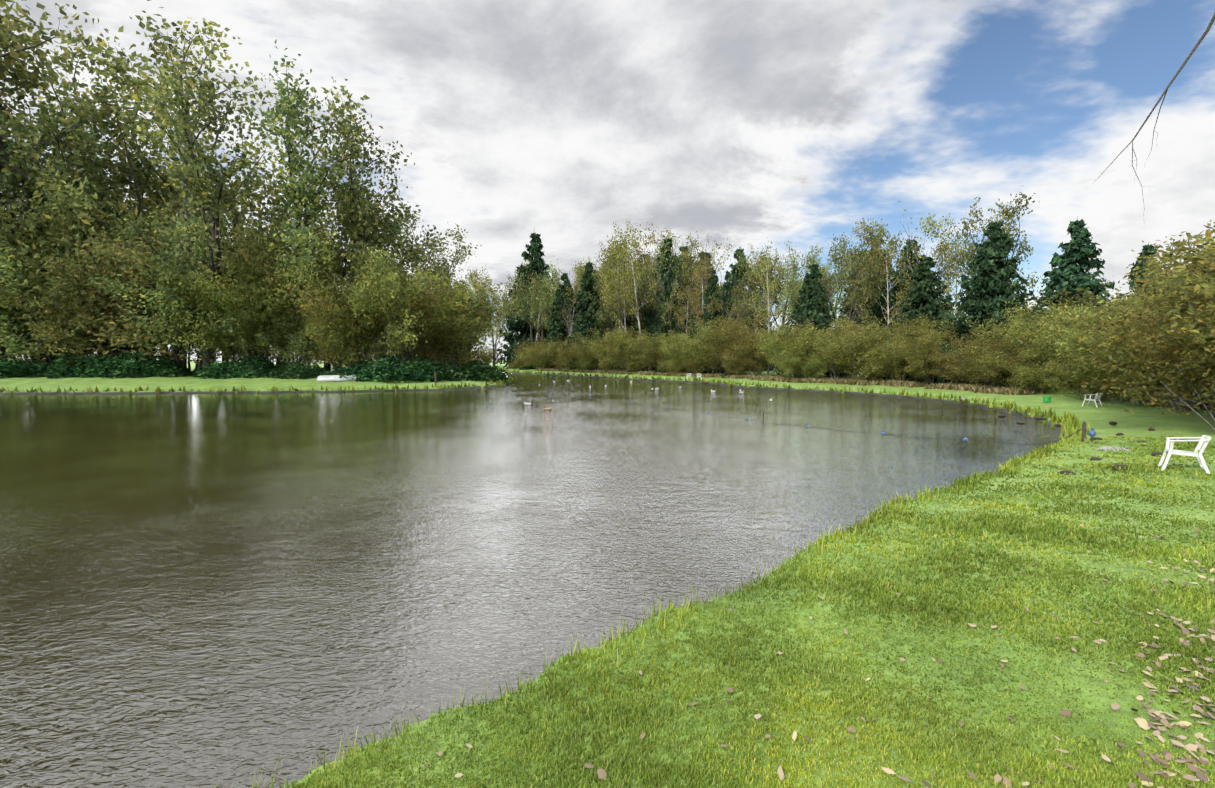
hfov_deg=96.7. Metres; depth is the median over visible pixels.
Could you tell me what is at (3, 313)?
willow tree
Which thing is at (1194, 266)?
bush
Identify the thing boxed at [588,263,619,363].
thin tree
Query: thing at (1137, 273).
willow tree
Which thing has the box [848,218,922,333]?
birch tree
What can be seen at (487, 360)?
willow tree
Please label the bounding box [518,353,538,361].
willow tree
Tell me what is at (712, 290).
spruce tree
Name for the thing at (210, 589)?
pond water
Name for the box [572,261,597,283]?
birch tree
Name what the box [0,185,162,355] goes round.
willow tree
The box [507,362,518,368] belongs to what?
willow tree
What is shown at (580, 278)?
thin tree
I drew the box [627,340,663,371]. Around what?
willow tree
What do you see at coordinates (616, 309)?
birch tree
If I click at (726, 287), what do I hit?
spruce tree
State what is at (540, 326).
birch tree
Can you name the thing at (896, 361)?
bush
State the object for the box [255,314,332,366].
bush
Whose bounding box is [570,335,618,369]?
willow tree
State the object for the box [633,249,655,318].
birch tree
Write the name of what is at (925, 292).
spruce tree
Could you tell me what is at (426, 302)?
willow tree
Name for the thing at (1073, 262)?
spruce tree
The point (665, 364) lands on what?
willow tree
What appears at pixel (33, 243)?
willow tree
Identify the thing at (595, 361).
willow tree
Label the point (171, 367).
bush
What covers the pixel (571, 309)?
bare tree
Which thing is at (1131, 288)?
willow tree
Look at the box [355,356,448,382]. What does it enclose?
bush
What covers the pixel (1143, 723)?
fallen leaves
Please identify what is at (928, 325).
willow tree
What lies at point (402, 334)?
willow tree
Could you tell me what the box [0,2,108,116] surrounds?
thin tree
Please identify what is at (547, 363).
willow tree
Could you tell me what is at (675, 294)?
spruce tree
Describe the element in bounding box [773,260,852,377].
spruce tree
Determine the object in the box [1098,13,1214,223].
tree branch
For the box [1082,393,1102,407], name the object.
chair bank
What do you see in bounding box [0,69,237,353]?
tree
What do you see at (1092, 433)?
float bank
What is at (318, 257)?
tree
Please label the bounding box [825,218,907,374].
tree
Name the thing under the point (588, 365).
willow tree
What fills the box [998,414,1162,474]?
soil patches
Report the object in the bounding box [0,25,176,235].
tree
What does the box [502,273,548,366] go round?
tree
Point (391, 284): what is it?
willow tree
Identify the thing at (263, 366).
bush
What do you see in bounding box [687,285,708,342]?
spruce tree
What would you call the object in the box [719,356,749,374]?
willow tree
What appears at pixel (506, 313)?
bare tree
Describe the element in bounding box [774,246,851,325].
thin tree
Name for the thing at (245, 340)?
bush
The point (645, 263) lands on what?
thin tree
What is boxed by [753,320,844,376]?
bush
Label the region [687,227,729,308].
bare tree
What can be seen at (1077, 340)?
bush
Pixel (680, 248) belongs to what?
spruce tree
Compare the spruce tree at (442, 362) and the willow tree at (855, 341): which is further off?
the spruce tree at (442, 362)
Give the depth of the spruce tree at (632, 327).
113.24 m
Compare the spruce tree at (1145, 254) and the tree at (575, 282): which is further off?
the tree at (575, 282)
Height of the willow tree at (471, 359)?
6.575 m
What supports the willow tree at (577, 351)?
on the terrain at (1130, 425)
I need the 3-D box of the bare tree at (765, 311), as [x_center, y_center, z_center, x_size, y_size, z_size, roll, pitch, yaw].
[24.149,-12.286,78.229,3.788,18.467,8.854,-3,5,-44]
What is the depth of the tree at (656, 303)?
99.01 m
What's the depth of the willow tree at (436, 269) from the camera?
70.58 m
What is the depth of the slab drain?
14.29 m
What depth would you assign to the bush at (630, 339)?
86.95 m
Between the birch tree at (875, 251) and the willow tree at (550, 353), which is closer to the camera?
the birch tree at (875, 251)
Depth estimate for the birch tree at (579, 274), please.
121.44 m
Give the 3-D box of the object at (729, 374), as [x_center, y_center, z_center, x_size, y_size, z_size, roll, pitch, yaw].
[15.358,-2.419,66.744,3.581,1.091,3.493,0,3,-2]
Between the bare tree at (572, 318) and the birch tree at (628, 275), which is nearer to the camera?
the birch tree at (628, 275)
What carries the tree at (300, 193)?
on the terrain at (1130, 425)
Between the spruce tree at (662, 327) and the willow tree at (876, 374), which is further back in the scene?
the spruce tree at (662, 327)
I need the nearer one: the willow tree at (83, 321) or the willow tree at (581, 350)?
the willow tree at (83, 321)
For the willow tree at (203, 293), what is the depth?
54.65 m
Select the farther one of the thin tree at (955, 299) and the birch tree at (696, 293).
the birch tree at (696, 293)
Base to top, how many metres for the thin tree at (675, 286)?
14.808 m
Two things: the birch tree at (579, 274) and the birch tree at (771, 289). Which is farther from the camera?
the birch tree at (579, 274)
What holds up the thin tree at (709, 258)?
on the terrain at (1130, 425)
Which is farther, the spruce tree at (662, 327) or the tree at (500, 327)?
the tree at (500, 327)
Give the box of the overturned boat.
[317,375,358,381]
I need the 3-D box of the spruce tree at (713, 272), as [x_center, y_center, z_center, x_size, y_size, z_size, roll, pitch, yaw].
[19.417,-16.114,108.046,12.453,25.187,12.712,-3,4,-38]
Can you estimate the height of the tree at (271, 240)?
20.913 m
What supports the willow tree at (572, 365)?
on the terrain at (1130, 425)
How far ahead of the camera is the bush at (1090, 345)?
24.41 m
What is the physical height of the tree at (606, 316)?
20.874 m
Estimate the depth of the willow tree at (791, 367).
53.60 m
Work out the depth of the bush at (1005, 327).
39.04 m
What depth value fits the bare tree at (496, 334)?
169.92 m
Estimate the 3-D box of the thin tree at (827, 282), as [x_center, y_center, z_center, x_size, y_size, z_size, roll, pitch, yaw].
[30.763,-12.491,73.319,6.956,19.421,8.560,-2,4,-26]
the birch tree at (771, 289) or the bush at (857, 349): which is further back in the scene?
the birch tree at (771, 289)
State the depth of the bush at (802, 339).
53.83 m
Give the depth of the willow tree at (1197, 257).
17.90 m
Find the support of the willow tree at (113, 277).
on the terrain at (1130, 425)
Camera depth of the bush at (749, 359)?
63.95 m
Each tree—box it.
[0,0,194,360]
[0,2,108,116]
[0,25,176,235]
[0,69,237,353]
[0,93,128,357]
[0,94,135,361]
[0,159,171,362]
[0,165,252,354]
[0,180,35,360]
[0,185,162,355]
[0,240,136,363]
[0,251,80,368]
[0,255,56,359]
[0,276,166,363]
[0,276,168,373]
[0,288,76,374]
[28,226,280,373]
[41,232,245,362]
[63,0,371,370]
[76,238,333,365]
[86,17,304,365]
[94,198,244,360]
[110,205,235,350]
[111,30,342,365]
[146,249,327,374]
[147,195,228,369]
[194,166,318,362]
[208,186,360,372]
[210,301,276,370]
[234,39,419,368]
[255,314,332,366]
[257,198,396,370]
[263,229,452,372]
[270,262,487,362]
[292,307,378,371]
[301,168,432,359]
[304,87,454,371]
[355,231,408,362]
[384,259,427,359]
[387,351,406,361]
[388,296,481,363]
[401,211,481,356]
[402,254,522,364]
[403,349,452,366]
[404,257,476,366]
[449,348,484,364]
[467,267,495,360]
[467,269,493,359]
[474,286,510,365]
[474,346,498,364]
[480,287,505,366]
[487,311,507,355]
[492,232,557,368]
[492,290,513,339]
[494,271,517,365]
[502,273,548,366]
[505,257,547,339]
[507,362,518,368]
[511,356,524,368]
[513,261,562,342]
[513,332,562,368]
[513,349,532,361]
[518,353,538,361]
[520,339,567,368]
[526,274,555,340]
[531,357,552,368]
[532,360,544,368]
[533,340,561,367]
[536,273,574,328]
[542,273,577,368]
[551,359,563,368]
[554,340,585,367]
[555,286,579,335]
[555,345,569,365]
[557,261,601,330]
[561,359,580,369]
[562,259,612,369]
[564,256,590,314]
[564,281,575,338]
[565,340,587,369]
[570,328,624,369]
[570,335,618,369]
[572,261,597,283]
[572,263,583,293]
[573,345,611,369]
[574,361,585,369]
[575,263,603,310]
[581,356,596,369]
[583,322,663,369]
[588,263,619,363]
[591,239,636,362]
[592,236,646,365]
[593,260,641,368]
[596,225,642,369]
[597,247,645,369]
[598,220,657,335]
[598,258,637,368]
[598,361,613,371]
[600,327,648,370]
[620,218,658,317]
[620,253,687,332]
[622,361,642,371]
[624,258,650,364]
[627,238,673,295]
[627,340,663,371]
[628,332,687,371]
[633,237,686,336]
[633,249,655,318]
[635,238,694,340]
[640,237,686,310]
[642,286,690,370]
[646,254,669,321]
[648,228,692,268]
[652,233,705,324]
[653,330,701,372]
[655,359,671,371]
[661,279,690,336]
[664,288,693,338]
[664,359,690,373]
[666,267,711,334]
[667,333,723,373]
[675,246,693,292]
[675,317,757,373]
[679,355,710,373]
[680,238,733,293]
[684,251,719,325]
[685,245,718,328]
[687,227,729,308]
[687,274,731,373]
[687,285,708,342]
[688,232,721,297]
[688,250,718,338]
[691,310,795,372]
[708,283,759,331]
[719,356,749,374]
[720,248,773,370]
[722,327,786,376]
[723,245,797,325]
[724,260,770,371]
[728,249,801,371]
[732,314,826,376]
[736,237,787,373]
[743,290,773,369]
[745,241,817,336]
[748,249,793,371]
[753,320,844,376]
[763,292,787,326]
[767,351,809,378]
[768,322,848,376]
[772,261,799,328]
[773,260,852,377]
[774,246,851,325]
[778,260,818,324]
[788,352,830,378]
[790,262,839,319]
[799,332,877,378]
[808,232,852,326]
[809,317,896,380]
[816,326,891,376]
[817,261,834,328]
[822,314,882,377]
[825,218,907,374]
[834,354,895,381]
[836,252,886,374]
[838,236,884,375]
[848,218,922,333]
[866,257,967,380]
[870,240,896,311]
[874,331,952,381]
[876,239,925,353]
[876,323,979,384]
[881,314,972,371]
[884,292,945,333]
[885,311,951,378]
[894,200,963,302]
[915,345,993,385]
[917,213,976,337]
[918,220,1039,386]
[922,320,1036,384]
[930,278,1010,339]
[933,185,1040,299]
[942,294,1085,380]
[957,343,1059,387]
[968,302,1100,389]
[996,295,1114,378]
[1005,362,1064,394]
[1006,303,1118,388]
[1009,219,1115,386]
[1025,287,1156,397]
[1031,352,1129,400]
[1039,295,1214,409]
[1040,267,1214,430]
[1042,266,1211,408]
[1043,296,1198,402]
[1050,292,1180,402]
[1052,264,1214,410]
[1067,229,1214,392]
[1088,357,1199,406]
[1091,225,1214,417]
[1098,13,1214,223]
[1103,244,1185,387]
[1107,265,1184,296]
[1112,235,1204,317]
[1166,237,1213,270]
[1179,238,1214,312]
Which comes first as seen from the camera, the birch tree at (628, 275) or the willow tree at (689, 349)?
the willow tree at (689, 349)
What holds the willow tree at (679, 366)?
on the terrain at (1130, 425)
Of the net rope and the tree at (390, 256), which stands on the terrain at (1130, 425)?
the tree at (390, 256)
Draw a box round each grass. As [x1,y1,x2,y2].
[534,368,1045,394]
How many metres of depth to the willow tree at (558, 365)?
111.58 m
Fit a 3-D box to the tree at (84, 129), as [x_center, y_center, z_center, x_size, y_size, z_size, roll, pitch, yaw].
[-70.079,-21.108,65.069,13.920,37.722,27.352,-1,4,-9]
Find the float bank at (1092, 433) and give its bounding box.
[1088,428,1095,441]
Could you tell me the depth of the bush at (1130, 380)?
24.45 m
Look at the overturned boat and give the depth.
50.95 m
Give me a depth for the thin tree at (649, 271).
102.35 m
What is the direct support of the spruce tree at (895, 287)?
on the terrain at (1130, 425)
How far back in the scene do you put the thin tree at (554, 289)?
126.68 m
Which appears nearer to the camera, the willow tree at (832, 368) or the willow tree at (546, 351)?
the willow tree at (832, 368)
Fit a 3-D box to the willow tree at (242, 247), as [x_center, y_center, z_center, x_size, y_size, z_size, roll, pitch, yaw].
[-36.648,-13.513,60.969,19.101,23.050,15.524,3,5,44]
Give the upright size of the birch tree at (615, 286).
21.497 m
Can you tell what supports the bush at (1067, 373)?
on the terrain at (1130, 425)
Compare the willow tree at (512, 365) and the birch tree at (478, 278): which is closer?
the willow tree at (512, 365)
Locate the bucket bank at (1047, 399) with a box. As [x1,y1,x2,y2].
[1043,396,1050,402]
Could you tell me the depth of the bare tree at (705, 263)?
102.67 m
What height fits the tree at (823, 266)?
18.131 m
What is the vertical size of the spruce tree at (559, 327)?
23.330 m
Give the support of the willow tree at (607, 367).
on the terrain at (1130, 425)
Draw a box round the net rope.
[446,389,1083,444]
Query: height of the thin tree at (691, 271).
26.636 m
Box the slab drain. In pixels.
[1096,446,1130,450]
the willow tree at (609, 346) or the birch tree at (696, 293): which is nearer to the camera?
the birch tree at (696, 293)
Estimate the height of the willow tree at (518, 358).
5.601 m
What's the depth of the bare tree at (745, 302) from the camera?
81.19 m
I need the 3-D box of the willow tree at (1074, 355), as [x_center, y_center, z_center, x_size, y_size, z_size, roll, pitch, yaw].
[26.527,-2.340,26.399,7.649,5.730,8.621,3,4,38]
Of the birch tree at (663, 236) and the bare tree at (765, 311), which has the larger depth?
the birch tree at (663, 236)
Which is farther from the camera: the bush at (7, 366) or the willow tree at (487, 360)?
the willow tree at (487, 360)
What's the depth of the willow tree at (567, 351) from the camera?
103.97 m
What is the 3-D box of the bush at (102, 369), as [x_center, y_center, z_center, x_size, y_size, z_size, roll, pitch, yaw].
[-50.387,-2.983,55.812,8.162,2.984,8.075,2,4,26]
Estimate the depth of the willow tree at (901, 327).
47.66 m
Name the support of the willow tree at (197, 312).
on the terrain at (1130, 425)
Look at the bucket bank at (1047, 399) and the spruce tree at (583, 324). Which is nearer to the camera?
the bucket bank at (1047, 399)
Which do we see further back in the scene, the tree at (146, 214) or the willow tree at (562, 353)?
the willow tree at (562, 353)
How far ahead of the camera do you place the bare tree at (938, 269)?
58.09 m
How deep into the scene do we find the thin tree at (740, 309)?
73.96 m
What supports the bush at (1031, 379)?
on the terrain at (1130, 425)
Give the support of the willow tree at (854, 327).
on the terrain at (1130, 425)
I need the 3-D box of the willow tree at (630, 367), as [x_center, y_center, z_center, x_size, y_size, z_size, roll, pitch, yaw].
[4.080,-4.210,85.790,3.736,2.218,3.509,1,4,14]
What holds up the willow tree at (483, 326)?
on the terrain at (1130, 425)
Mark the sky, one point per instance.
(744, 122)
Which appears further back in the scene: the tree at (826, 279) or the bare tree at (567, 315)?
the bare tree at (567, 315)
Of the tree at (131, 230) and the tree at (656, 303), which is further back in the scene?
the tree at (656, 303)
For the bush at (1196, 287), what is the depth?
15.91 m
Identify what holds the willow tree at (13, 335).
on the terrain at (1130, 425)
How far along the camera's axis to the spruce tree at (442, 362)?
124.79 m
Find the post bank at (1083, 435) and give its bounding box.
[1081,421,1085,441]
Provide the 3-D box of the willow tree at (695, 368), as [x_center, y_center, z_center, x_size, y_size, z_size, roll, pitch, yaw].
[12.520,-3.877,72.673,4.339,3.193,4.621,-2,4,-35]
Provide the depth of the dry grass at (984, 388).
47.55 m
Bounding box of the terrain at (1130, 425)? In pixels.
[0,361,1214,787]
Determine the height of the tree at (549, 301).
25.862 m
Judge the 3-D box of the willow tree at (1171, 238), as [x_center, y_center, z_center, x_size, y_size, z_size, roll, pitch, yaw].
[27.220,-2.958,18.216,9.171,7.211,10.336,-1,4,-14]
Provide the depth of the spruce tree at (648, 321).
102.49 m
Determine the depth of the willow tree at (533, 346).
119.39 m
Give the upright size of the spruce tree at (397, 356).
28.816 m
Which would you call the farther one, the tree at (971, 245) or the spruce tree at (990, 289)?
the tree at (971, 245)
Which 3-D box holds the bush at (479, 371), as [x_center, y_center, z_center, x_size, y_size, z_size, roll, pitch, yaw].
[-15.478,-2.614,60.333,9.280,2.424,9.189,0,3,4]
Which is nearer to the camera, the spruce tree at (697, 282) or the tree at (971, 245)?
the tree at (971, 245)
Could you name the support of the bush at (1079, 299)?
on the terrain at (1130, 425)
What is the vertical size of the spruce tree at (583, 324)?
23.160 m
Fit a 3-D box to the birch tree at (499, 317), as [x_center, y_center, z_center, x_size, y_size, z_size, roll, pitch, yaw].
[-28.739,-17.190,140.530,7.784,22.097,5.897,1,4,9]
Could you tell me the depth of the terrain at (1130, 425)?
4.19 m
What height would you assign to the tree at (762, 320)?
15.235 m
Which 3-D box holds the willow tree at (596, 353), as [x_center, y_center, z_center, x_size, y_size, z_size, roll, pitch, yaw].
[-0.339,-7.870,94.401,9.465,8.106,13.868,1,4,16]
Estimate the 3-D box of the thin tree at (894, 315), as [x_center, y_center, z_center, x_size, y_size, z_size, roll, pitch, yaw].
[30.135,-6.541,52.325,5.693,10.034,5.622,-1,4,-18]
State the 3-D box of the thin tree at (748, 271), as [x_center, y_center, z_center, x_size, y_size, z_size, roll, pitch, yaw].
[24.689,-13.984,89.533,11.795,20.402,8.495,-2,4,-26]
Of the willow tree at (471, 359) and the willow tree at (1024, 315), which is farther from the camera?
the willow tree at (471, 359)
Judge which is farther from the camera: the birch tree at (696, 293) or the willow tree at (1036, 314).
the birch tree at (696, 293)
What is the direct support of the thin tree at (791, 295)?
on the terrain at (1130, 425)
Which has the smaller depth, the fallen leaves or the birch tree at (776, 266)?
the fallen leaves
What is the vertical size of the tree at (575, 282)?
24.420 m
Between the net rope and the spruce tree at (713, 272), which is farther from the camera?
the spruce tree at (713, 272)
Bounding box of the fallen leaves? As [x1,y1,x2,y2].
[423,481,1214,787]
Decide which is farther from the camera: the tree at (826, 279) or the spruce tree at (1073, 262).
the tree at (826, 279)
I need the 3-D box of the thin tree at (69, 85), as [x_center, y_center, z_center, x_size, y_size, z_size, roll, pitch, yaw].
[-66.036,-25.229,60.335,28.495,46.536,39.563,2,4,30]
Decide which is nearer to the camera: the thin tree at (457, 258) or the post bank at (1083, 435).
the post bank at (1083, 435)
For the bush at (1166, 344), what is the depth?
16.07 m
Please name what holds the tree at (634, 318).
on the terrain at (1130, 425)
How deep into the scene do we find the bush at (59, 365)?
53.23 m
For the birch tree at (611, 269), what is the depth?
110.39 m
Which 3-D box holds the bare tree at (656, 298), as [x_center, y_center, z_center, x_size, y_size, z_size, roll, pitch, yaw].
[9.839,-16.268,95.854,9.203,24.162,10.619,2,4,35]
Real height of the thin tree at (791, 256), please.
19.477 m
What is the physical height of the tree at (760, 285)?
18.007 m
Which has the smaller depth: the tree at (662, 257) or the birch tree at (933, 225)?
the birch tree at (933, 225)
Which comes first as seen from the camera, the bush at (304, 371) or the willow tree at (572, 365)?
the bush at (304, 371)
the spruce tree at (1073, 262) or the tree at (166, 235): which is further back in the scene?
the tree at (166, 235)
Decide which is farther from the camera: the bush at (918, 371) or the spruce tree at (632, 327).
the spruce tree at (632, 327)
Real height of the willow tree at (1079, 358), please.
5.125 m
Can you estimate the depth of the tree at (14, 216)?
59.71 m
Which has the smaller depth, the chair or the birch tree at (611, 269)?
the chair
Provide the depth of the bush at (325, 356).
55.21 m
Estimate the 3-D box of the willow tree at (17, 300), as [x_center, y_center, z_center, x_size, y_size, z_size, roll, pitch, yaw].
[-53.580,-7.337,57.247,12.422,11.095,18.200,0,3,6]
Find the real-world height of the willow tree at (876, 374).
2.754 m
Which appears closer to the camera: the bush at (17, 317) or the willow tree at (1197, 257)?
the willow tree at (1197, 257)
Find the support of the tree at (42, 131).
on the terrain at (1130, 425)
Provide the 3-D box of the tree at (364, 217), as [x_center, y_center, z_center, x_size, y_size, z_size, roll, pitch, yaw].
[-26.041,-16.863,62.298,13.258,29.650,19.791,1,4,12]
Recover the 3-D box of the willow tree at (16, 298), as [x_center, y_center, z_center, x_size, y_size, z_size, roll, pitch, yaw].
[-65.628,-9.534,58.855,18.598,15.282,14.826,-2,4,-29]
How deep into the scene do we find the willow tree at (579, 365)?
101.82 m
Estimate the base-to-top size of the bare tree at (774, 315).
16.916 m
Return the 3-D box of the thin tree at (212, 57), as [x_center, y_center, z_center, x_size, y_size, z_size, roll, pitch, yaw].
[-47.652,-22.307,61.484,23.069,40.657,22.783,-1,4,-18]
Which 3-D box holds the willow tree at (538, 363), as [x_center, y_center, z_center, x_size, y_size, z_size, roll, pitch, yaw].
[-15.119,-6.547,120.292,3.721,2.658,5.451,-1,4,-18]
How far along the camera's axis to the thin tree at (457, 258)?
76.74 m
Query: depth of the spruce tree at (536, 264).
146.55 m
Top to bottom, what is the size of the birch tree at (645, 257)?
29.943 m
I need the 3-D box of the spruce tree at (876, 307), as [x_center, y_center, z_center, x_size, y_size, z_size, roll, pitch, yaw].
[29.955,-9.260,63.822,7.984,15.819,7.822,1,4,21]
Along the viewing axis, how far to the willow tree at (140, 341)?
52.79 m
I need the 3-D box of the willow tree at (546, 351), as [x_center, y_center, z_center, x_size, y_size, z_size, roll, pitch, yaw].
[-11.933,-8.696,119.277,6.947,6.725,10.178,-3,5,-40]
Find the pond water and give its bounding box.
[0,371,1060,787]
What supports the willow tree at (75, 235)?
on the terrain at (1130, 425)
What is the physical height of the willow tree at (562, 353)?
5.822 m
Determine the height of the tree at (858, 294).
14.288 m
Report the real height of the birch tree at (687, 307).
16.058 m
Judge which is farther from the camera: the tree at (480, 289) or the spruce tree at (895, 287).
the tree at (480, 289)
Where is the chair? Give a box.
[1158,435,1210,473]
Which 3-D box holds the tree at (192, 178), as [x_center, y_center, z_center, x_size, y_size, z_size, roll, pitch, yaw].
[-37.590,-17.499,55.949,14.109,31.552,21.060,2,4,30]
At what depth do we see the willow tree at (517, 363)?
130.69 m
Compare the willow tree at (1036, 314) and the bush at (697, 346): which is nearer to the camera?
the willow tree at (1036, 314)
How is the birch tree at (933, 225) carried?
on the terrain at (1130, 425)
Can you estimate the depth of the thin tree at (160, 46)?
63.76 m
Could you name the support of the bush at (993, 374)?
on the terrain at (1130, 425)
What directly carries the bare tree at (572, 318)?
on the terrain at (1130, 425)
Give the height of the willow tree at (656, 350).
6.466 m
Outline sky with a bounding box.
[0,0,1214,361]
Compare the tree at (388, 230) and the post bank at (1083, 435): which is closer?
the post bank at (1083, 435)
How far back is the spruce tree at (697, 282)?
107.60 m
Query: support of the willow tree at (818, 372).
on the terrain at (1130, 425)
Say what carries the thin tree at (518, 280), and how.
on the terrain at (1130, 425)
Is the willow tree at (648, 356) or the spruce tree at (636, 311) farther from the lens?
the spruce tree at (636, 311)
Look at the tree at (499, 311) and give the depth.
173.07 m

